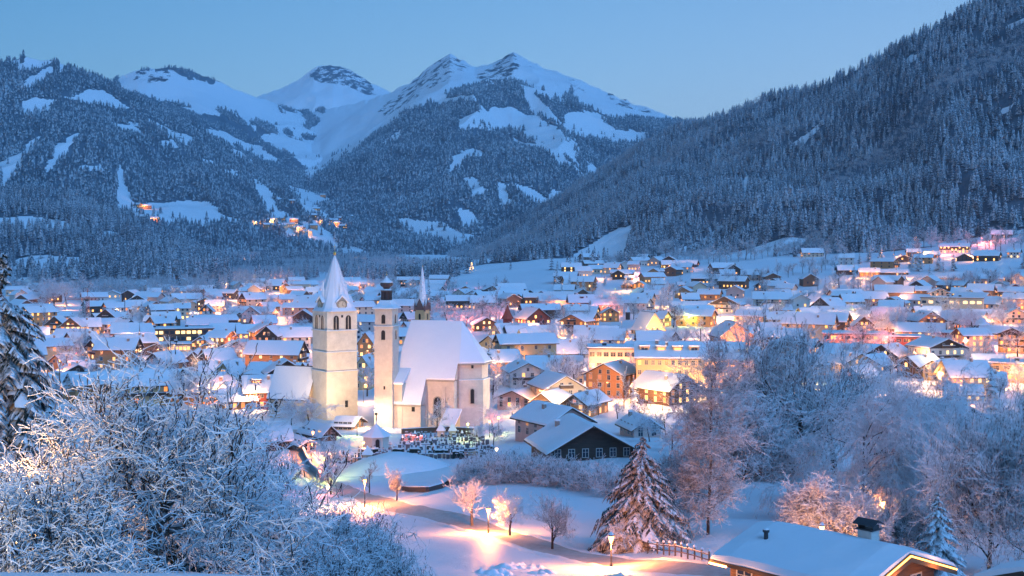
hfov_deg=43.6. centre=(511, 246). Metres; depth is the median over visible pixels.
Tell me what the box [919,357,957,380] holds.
house
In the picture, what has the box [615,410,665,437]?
house
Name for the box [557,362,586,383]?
house
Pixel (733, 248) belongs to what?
bare tree
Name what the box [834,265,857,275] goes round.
house
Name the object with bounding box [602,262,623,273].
house
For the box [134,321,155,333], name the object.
house
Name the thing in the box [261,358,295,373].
house
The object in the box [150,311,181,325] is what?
house
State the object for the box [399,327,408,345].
house
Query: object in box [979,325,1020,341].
house
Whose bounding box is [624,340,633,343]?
house
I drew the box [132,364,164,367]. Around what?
house
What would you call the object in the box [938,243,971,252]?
house
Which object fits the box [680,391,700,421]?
bare tree
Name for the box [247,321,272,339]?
house
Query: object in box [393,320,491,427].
parish church
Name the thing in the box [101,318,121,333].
house
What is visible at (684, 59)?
sky
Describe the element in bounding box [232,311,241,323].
house
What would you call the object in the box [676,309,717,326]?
house
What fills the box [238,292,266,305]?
house
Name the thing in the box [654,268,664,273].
house
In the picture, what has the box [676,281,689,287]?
house
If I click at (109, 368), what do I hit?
bare tree
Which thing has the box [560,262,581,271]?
house
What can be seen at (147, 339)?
house
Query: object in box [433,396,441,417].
choir window
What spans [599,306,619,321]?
house
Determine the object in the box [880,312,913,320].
house
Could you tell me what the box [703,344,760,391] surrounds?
house
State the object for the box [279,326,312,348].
house
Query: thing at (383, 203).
summit spur forest
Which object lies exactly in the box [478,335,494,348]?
house
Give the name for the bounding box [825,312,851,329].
house
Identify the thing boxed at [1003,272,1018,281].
house
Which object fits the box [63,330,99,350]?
house
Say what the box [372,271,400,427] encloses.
bell tower
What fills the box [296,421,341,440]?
house
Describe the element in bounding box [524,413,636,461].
house
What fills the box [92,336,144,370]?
house
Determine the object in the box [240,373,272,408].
house
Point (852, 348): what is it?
bare tree
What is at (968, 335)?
house
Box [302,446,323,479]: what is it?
lane wall
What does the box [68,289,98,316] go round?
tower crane
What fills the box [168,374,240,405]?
house
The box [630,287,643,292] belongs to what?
house
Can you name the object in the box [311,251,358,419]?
church tower
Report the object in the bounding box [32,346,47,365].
house
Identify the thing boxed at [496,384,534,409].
house
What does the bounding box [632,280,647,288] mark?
house
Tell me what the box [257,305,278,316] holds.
house
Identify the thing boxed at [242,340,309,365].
house
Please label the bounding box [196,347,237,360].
house
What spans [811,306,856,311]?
house
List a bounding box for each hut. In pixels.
[709,517,956,575]
[973,560,1023,575]
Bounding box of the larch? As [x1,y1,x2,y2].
[652,324,773,541]
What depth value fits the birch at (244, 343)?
547.92 m
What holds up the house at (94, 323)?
on the ground
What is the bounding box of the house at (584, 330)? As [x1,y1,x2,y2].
[573,324,619,337]
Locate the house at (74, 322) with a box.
[58,316,87,327]
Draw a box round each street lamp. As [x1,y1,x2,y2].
[363,477,366,507]
[486,505,489,532]
[608,532,613,566]
[819,522,824,529]
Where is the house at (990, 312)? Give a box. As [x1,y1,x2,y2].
[960,309,1004,323]
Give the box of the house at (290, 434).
[243,425,293,451]
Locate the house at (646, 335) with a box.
[634,330,663,340]
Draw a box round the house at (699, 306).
[672,305,717,319]
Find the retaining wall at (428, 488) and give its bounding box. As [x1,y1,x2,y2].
[390,477,452,491]
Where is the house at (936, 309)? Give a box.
[910,304,941,313]
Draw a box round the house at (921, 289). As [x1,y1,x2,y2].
[914,285,931,293]
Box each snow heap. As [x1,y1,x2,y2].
[471,568,513,575]
[490,562,544,568]
[521,568,556,573]
[604,572,637,575]
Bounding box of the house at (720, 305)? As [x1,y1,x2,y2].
[707,296,746,313]
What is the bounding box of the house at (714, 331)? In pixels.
[708,319,752,345]
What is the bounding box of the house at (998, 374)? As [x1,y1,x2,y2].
[993,369,1008,392]
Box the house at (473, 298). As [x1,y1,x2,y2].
[470,295,497,309]
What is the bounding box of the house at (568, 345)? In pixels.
[556,338,592,357]
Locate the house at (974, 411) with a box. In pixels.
[932,402,988,422]
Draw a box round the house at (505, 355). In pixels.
[484,349,524,373]
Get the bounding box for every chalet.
[132,203,142,208]
[143,204,151,208]
[150,216,159,220]
[262,223,272,228]
[266,218,277,222]
[276,216,285,221]
[279,224,288,230]
[287,222,296,228]
[289,218,298,222]
[293,226,303,231]
[303,229,312,235]
[309,213,316,219]
[310,223,317,230]
[338,224,346,228]
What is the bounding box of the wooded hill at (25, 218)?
[0,194,221,280]
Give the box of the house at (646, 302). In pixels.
[624,297,653,313]
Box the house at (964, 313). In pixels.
[940,310,990,329]
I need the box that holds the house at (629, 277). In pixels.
[624,275,633,279]
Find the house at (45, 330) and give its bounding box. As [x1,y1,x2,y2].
[38,326,50,334]
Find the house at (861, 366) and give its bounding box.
[841,362,881,387]
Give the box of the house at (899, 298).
[876,296,911,307]
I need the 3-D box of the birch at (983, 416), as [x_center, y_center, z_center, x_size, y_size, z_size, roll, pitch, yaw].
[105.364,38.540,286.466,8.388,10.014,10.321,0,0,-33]
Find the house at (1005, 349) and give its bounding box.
[995,326,1023,353]
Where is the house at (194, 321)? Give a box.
[186,317,228,325]
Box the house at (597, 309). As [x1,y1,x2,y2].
[589,306,600,319]
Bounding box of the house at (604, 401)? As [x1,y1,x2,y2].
[559,388,611,416]
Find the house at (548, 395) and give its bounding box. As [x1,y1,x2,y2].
[528,387,571,404]
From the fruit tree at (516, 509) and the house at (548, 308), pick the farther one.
the house at (548, 308)
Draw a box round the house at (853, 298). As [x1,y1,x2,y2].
[839,292,864,303]
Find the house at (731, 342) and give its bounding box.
[701,341,744,345]
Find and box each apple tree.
[0,328,361,575]
[0,391,297,573]
[0,423,206,573]
[173,400,340,532]
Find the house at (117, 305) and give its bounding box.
[100,301,130,311]
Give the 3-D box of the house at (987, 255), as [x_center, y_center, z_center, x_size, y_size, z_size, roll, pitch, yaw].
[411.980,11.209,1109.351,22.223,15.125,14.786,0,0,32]
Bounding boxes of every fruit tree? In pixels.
[315,455,349,494]
[359,460,382,492]
[385,465,407,500]
[441,476,487,525]
[488,485,543,535]
[529,493,576,548]
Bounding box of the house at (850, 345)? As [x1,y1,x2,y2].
[820,341,880,353]
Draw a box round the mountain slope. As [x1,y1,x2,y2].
[397,0,1023,275]
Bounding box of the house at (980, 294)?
[953,291,990,296]
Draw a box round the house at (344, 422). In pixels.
[330,415,367,429]
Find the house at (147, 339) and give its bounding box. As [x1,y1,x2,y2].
[112,332,159,355]
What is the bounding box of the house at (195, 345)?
[190,334,214,350]
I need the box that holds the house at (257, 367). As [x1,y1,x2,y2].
[243,360,304,374]
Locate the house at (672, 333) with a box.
[632,328,681,340]
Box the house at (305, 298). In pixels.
[292,296,317,301]
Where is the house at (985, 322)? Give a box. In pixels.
[951,318,989,329]
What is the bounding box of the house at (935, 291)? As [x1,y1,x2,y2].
[926,286,950,295]
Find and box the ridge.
[117,67,322,169]
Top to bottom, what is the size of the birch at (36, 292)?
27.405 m
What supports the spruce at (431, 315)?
on the ground
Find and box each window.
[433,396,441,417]
[470,388,474,403]
[554,449,560,458]
[568,449,574,457]
[582,448,588,457]
[589,352,594,356]
[596,352,601,356]
[596,448,602,456]
[603,352,608,356]
[610,352,615,356]
[610,448,615,456]
[617,352,622,356]
[623,447,629,455]
[638,429,642,436]
[736,570,752,575]
[910,571,921,575]
[991,365,998,370]
[1003,366,1010,370]
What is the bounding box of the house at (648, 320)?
[631,311,665,333]
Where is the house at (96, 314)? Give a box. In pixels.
[88,312,131,319]
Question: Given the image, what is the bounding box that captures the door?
[375,439,379,447]
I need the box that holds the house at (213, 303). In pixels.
[204,299,225,311]
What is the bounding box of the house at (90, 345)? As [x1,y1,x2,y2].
[84,339,95,359]
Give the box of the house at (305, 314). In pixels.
[291,309,312,322]
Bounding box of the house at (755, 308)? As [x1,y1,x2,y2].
[740,307,771,310]
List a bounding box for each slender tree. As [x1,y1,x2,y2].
[40,306,49,324]
[79,322,89,357]
[489,286,503,316]
[578,342,587,358]
[590,379,602,414]
[617,366,630,402]
[672,319,681,331]
[688,314,709,340]
[807,331,819,353]
[883,344,902,373]
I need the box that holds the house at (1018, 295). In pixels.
[1001,292,1023,310]
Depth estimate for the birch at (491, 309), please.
763.60 m
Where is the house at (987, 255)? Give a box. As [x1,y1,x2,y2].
[972,251,1001,261]
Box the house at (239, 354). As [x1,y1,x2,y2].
[222,339,244,357]
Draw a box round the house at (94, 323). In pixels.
[81,317,101,334]
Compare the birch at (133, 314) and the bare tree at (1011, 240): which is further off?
the bare tree at (1011, 240)
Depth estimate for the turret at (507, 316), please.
709.53 m
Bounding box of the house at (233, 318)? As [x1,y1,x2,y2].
[192,313,239,322]
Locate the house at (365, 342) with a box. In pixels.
[357,331,373,357]
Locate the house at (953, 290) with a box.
[950,286,966,295]
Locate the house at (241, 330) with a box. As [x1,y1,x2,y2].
[235,324,256,338]
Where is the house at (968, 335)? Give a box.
[950,328,993,353]
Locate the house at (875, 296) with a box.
[855,291,888,306]
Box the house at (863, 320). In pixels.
[850,315,874,330]
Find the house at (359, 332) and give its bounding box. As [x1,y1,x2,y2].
[357,325,362,339]
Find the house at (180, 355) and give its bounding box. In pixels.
[145,349,188,367]
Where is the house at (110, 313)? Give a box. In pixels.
[96,308,123,317]
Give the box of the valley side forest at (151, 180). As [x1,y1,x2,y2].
[0,50,435,262]
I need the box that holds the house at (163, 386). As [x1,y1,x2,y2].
[111,367,175,407]
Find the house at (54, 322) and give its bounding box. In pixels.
[43,315,66,333]
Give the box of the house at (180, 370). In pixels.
[121,368,190,375]
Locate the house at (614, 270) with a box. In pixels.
[609,269,634,276]
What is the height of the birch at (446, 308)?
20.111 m
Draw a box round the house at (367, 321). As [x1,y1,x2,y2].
[357,314,374,331]
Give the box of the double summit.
[300,52,672,254]
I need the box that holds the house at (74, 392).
[62,369,110,404]
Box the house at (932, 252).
[923,250,940,257]
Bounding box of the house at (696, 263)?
[678,260,699,266]
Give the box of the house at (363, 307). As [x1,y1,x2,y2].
[352,300,375,313]
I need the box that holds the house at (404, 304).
[392,299,416,312]
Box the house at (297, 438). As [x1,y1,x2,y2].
[289,433,319,451]
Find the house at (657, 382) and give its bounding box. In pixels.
[629,370,697,405]
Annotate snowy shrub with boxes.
[171,508,296,571]
[194,490,366,574]
[246,535,337,575]
[254,483,408,575]
[290,494,415,575]
[310,542,376,575]
[346,500,437,575]
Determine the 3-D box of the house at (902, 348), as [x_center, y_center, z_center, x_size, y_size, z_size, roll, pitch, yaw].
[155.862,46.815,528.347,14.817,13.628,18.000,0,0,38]
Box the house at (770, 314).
[765,311,813,321]
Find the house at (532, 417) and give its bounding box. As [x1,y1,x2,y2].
[510,400,597,441]
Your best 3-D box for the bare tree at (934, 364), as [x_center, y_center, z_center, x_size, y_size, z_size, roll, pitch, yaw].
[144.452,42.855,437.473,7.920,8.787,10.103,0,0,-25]
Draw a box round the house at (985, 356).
[970,353,1006,360]
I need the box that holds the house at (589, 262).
[582,260,604,265]
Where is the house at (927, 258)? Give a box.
[913,253,934,263]
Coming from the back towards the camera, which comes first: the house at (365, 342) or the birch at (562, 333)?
the birch at (562, 333)
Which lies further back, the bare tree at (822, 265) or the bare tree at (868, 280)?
the bare tree at (822, 265)
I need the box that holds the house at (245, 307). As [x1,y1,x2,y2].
[227,306,248,313]
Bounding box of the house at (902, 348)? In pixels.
[866,342,907,363]
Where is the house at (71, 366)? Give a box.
[56,360,91,371]
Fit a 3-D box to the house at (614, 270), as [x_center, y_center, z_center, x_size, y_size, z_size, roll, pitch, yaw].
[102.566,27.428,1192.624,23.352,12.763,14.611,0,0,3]
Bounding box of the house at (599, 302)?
[590,299,623,315]
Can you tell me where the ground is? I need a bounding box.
[0,235,1023,575]
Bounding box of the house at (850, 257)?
[838,252,854,264]
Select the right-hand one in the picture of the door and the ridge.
the door
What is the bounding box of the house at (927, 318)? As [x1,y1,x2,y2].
[906,310,947,322]
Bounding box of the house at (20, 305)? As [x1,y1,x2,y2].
[19,302,56,308]
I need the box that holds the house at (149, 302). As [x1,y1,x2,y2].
[139,300,159,313]
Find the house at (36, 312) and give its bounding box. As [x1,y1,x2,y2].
[21,305,58,325]
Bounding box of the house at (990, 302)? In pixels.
[984,296,1002,308]
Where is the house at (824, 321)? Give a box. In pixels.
[779,313,838,340]
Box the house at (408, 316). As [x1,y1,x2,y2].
[399,310,414,321]
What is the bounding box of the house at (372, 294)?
[364,292,380,295]
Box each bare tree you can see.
[48,334,86,364]
[66,270,99,291]
[77,304,90,317]
[81,357,102,371]
[97,355,119,398]
[118,344,159,367]
[158,336,176,350]
[164,364,207,407]
[167,286,180,294]
[181,287,198,292]
[188,354,197,370]
[191,281,201,292]
[213,299,232,313]
[224,367,249,384]
[255,278,272,285]
[307,434,352,470]
[353,289,362,300]
[379,276,405,291]
[392,292,401,298]
[397,288,415,298]
[400,281,425,298]
[409,275,418,284]
[424,397,455,432]
[431,293,443,303]
[437,288,447,296]
[442,273,456,290]
[447,308,463,320]
[448,277,459,291]
[466,294,493,317]
[486,421,508,445]
[488,351,514,399]
[497,296,512,311]
[509,303,519,315]
[509,374,529,390]
[539,350,574,372]
[550,353,594,380]
[554,304,575,318]
[567,307,589,316]
[569,389,601,414]
[572,327,596,354]
[609,394,626,418]
[612,301,622,311]
[614,329,633,343]
[620,276,631,285]
[625,298,648,319]
[627,351,635,365]
[628,391,655,413]
[640,276,664,289]
[648,294,672,310]
[652,408,678,431]
[658,238,674,255]
[658,277,681,296]
[662,300,690,327]
[667,235,680,252]
[673,410,714,430]
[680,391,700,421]
[702,266,718,280]
[703,249,714,263]
[706,244,721,261]
[713,267,736,282]
[715,244,726,261]
[720,240,736,257]
[727,298,742,310]
[729,304,747,318]
[735,249,743,258]
[736,312,755,326]
[741,238,756,259]
[753,245,757,259]
[755,267,763,280]
[759,277,771,290]
[760,241,773,253]
[762,299,785,310]
[774,259,781,271]
[776,238,786,249]
[782,263,793,273]
[798,252,807,272]
[800,288,815,297]
[801,256,820,271]
[810,266,820,275]
[812,277,823,285]
[814,241,833,258]
[818,255,827,272]
[819,253,830,266]
[822,281,832,292]
[828,269,845,287]
[829,253,841,268]
[829,333,867,355]
[835,239,846,252]
[844,319,879,342]
[852,340,871,354]
[857,298,872,309]
[863,272,875,288]
[864,243,879,254]
[895,378,927,403]
[900,388,949,419]
[913,234,920,247]
[916,227,927,243]
[919,321,944,337]
[925,226,938,241]
[925,360,937,380]
[933,296,960,309]
[937,234,945,244]
[940,272,959,289]
[943,232,951,242]
[949,231,957,242]
[952,353,975,359]
[954,225,960,238]
[956,269,975,282]
[959,227,971,242]
[965,236,977,249]
[971,333,998,353]
[972,267,981,282]
[974,333,996,353]
[977,266,1008,282]
[982,228,992,246]
[982,373,1015,395]
[982,400,1023,446]
[988,235,1002,249]
[993,229,1005,250]
[996,317,1023,356]
[997,228,1009,243]
[997,305,1009,323]
[1003,229,1023,245]
[1004,267,1023,283]
[1014,379,1023,421]
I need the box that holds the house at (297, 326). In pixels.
[277,325,312,343]
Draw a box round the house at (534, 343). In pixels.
[492,333,558,359]
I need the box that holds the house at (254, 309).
[240,305,261,323]
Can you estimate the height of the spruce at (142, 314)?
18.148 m
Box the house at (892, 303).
[878,298,904,306]
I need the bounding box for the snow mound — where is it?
[338,452,450,476]
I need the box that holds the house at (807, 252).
[800,247,823,257]
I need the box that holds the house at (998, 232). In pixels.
[990,230,1013,237]
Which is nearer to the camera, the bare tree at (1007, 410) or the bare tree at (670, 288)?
the bare tree at (1007, 410)
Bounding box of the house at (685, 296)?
[679,292,700,300]
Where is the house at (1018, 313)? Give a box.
[1004,306,1023,323]
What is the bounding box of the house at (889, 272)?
[879,268,909,274]
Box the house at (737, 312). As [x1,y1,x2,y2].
[732,309,769,322]
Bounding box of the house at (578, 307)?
[561,304,589,315]
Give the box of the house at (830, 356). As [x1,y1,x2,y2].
[767,352,834,375]
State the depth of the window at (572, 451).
220.51 m
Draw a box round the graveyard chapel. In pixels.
[361,421,391,448]
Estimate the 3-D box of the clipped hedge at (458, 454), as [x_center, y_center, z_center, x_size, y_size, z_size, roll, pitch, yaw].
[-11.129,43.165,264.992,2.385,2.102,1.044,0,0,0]
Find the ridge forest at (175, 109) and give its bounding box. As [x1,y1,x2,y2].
[112,64,319,169]
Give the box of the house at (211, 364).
[197,360,223,373]
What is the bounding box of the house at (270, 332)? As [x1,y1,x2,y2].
[254,324,282,339]
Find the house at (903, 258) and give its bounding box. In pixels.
[895,254,910,262]
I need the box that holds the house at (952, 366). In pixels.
[933,357,995,390]
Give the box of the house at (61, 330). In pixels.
[53,328,93,333]
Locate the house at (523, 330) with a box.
[517,327,527,332]
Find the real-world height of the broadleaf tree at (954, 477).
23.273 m
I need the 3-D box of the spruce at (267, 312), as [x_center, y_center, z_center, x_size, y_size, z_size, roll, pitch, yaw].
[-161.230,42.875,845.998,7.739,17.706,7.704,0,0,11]
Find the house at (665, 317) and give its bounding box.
[636,310,672,326]
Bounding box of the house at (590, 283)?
[568,276,597,290]
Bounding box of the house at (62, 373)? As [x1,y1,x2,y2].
[44,370,76,399]
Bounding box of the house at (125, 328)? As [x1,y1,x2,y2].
[110,322,139,335]
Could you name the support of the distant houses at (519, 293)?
on the ground
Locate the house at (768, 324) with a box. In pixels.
[756,322,781,327]
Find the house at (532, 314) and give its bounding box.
[513,306,551,324]
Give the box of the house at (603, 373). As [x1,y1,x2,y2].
[582,359,635,397]
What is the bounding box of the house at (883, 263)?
[869,257,900,268]
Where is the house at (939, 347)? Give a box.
[905,335,968,359]
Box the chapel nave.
[266,365,312,417]
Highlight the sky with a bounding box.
[0,0,974,120]
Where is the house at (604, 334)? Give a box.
[588,328,629,343]
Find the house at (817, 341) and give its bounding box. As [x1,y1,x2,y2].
[806,339,824,353]
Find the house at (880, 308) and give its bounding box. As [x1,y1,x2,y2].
[870,306,907,320]
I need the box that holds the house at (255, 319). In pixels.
[249,314,277,323]
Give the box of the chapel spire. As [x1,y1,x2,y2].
[414,266,430,319]
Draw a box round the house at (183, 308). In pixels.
[174,302,190,319]
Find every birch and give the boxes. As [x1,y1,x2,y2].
[19,273,71,301]
[33,276,67,304]
[43,367,78,394]
[45,277,77,305]
[59,346,90,356]
[71,332,93,349]
[126,302,141,320]
[148,355,168,363]
[157,353,179,367]
[189,291,221,299]
[220,304,247,313]
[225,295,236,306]
[227,338,253,356]
[241,309,259,323]
[250,302,265,313]
[252,391,344,424]
[266,294,277,301]
[277,397,305,424]
[286,316,312,324]
[358,359,373,395]
[363,279,380,286]
[414,295,462,320]
[453,299,485,323]
[468,419,487,439]
[474,300,506,319]
[479,402,504,425]
[490,390,506,407]
[503,318,529,325]
[503,397,520,414]
[535,291,563,304]
[536,318,578,337]
[539,346,553,354]
[551,353,582,377]
[594,289,610,298]
[601,294,631,309]
[628,410,662,441]
[655,292,672,309]
[657,289,674,310]
[657,414,691,449]
[659,330,684,340]
[660,329,692,340]
[662,282,682,292]
[675,319,699,340]
[705,279,716,288]
[734,347,1008,523]
[745,296,756,305]
[769,298,798,308]
[823,338,1023,518]
[836,277,865,288]
[846,299,879,321]
[861,303,929,329]
[868,327,899,343]
[891,299,912,318]
[895,233,914,245]
[908,273,922,282]
[923,236,937,246]
[926,302,1003,327]
[927,371,952,394]
[940,330,953,339]
[957,269,981,280]
[959,344,981,359]
[962,400,1000,437]
[982,297,1013,325]
[994,292,1022,310]
[1004,357,1023,389]
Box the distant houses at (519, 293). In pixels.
[4,253,1023,313]
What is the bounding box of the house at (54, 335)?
[42,334,64,337]
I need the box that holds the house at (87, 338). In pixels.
[75,333,91,355]
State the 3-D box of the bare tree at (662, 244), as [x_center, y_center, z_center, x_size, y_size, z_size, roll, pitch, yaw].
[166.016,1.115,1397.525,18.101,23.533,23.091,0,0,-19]
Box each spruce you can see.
[0,250,98,509]
[137,304,146,322]
[264,298,271,314]
[427,282,434,319]
[486,346,499,390]
[552,264,559,290]
[587,436,694,553]
[628,375,638,406]
[822,279,827,293]
[832,274,837,288]
[850,264,856,283]
[865,244,871,261]
[877,243,883,257]
[907,251,916,268]
[914,248,925,270]
[915,492,966,575]
[927,319,933,335]
[933,251,942,270]
[940,258,946,273]
[945,312,950,329]
[948,252,957,270]
[980,361,1003,409]
[1019,253,1023,267]
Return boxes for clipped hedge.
[361,447,377,455]
[392,447,403,451]
[409,447,419,452]
[435,448,447,452]
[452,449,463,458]
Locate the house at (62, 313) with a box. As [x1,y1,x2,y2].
[57,311,73,318]
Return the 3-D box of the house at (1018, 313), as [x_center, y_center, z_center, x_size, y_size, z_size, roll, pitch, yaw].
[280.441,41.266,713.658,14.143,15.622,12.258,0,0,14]
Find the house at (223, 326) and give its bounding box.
[209,323,240,337]
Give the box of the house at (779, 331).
[759,327,802,348]
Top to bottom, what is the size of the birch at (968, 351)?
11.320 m
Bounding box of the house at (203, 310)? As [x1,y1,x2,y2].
[198,303,216,314]
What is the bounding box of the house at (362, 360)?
[357,353,373,389]
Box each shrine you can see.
[362,445,372,457]
[436,423,445,436]
[448,423,456,436]
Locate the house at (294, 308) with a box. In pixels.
[281,301,317,314]
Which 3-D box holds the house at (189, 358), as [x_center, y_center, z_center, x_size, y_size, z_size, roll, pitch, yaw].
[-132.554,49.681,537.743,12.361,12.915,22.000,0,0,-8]
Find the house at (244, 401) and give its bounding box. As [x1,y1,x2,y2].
[215,386,258,409]
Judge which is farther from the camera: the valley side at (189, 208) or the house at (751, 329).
the valley side at (189, 208)
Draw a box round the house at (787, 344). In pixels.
[773,334,808,353]
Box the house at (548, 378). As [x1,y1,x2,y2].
[526,370,587,395]
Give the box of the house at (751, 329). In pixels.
[746,326,766,344]
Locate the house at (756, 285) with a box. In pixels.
[753,280,764,290]
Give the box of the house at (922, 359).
[894,353,938,378]
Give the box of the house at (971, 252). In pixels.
[970,250,996,254]
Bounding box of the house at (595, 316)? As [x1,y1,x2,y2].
[562,311,600,324]
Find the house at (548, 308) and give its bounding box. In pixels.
[517,303,560,318]
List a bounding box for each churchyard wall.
[332,450,477,462]
[401,426,473,434]
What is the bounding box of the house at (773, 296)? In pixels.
[752,291,793,305]
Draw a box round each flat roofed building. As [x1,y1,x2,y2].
[153,324,213,341]
[157,340,191,351]
[587,342,635,369]
[822,329,886,343]
[887,332,924,347]
[920,294,984,309]
[941,330,952,337]
[988,357,1023,382]
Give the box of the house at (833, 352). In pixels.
[828,348,856,355]
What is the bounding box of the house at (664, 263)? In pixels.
[659,260,678,267]
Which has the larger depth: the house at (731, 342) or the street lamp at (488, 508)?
the house at (731, 342)
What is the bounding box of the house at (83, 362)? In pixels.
[68,358,97,368]
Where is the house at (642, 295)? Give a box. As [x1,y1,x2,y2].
[629,292,656,308]
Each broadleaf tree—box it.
[689,298,915,482]
[713,355,845,446]
[774,348,901,471]
[895,407,1010,543]
[898,367,1023,573]
[947,418,1023,561]
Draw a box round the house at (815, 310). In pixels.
[796,307,820,313]
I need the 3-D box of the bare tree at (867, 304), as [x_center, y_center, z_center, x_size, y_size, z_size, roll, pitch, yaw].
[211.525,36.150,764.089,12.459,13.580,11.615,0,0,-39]
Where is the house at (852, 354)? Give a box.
[827,351,879,377]
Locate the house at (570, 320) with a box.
[557,313,595,335]
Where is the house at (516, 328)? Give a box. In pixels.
[503,325,559,337]
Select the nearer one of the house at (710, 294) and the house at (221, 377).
the house at (221, 377)
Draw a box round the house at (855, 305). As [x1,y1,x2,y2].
[845,304,865,309]
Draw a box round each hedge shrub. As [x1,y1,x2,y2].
[437,455,502,484]
[449,467,475,484]
[453,454,480,470]
[454,449,516,483]
[463,453,543,484]
[466,446,508,465]
[473,447,523,475]
[493,448,539,468]
[498,452,556,483]
[521,452,577,487]
[531,453,572,468]
[531,454,589,487]
[553,455,620,490]
[573,455,624,493]
[589,462,629,495]
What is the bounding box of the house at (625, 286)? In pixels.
[620,281,632,288]
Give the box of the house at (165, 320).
[145,315,175,325]
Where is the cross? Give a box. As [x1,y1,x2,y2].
[421,439,429,455]
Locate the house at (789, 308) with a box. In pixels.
[763,303,792,310]
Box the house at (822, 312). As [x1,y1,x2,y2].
[817,311,853,327]
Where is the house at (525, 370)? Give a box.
[499,359,544,387]
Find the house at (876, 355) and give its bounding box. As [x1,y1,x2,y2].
[865,352,892,371]
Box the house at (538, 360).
[525,353,584,372]
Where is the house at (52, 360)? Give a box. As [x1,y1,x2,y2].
[47,353,78,371]
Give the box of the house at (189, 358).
[185,348,200,367]
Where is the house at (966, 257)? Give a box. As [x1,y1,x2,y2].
[956,253,973,260]
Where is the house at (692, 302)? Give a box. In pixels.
[669,300,706,311]
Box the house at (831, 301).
[809,297,845,306]
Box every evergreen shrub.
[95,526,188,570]
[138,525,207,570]
[187,532,276,574]
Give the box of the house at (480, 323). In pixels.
[470,316,497,330]
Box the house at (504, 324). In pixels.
[494,322,539,325]
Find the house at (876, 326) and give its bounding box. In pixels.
[873,321,896,332]
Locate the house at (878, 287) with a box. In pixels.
[873,284,902,290]
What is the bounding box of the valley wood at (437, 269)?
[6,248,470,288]
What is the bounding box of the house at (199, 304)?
[196,297,209,310]
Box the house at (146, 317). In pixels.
[142,315,177,322]
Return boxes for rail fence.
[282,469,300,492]
[642,538,710,564]
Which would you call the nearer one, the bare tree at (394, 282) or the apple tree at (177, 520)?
the apple tree at (177, 520)
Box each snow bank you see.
[285,449,700,575]
[312,451,727,567]
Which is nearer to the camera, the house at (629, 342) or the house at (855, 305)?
the house at (629, 342)
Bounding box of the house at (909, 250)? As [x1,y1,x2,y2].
[905,248,921,256]
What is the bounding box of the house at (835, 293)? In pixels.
[830,290,854,296]
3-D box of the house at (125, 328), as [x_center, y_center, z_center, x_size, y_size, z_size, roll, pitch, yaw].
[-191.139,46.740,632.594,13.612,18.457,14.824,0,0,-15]
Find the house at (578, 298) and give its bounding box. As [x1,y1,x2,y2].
[566,294,595,303]
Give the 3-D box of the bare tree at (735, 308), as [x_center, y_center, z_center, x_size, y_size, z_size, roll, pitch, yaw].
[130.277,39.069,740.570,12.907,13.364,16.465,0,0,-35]
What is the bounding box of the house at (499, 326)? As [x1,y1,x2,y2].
[488,323,504,334]
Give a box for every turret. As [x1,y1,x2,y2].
[501,305,513,322]
[625,306,629,319]
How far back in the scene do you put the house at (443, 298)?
946.77 m
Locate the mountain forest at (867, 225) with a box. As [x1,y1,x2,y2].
[394,0,1023,275]
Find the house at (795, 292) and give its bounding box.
[787,290,808,296]
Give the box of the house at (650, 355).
[634,339,704,395]
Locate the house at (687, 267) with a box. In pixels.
[670,262,694,272]
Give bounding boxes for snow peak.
[256,65,390,111]
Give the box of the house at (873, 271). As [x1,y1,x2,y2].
[858,267,880,276]
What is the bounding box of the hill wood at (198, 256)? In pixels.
[0,180,231,279]
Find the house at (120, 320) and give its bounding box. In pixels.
[107,319,133,335]
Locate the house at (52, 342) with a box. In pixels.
[33,337,74,360]
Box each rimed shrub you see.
[606,519,650,551]
[657,443,715,518]
[683,385,845,486]
[775,407,820,469]
[775,469,868,533]
[826,487,902,543]
[877,489,944,549]
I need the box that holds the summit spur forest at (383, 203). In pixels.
[279,76,688,254]
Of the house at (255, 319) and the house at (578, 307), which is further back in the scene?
the house at (578, 307)
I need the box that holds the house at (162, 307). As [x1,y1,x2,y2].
[146,303,174,314]
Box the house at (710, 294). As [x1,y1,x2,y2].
[696,288,722,300]
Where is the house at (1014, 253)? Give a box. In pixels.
[1005,248,1022,257]
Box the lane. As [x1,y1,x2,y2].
[290,429,729,575]
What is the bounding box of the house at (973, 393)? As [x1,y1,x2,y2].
[942,381,984,400]
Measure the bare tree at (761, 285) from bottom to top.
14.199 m
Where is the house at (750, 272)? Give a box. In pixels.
[740,269,768,280]
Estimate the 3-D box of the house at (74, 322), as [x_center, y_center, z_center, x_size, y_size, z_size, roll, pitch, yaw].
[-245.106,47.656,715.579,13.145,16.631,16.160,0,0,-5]
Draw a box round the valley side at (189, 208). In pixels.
[0,56,434,254]
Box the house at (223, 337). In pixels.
[205,328,238,347]
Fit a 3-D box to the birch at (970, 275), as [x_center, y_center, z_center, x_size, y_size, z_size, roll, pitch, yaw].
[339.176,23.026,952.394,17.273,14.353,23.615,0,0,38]
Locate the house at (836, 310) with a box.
[827,308,872,320]
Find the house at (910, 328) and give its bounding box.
[894,322,946,336]
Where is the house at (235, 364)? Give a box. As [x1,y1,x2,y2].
[216,358,245,374]
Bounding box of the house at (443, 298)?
[435,297,445,308]

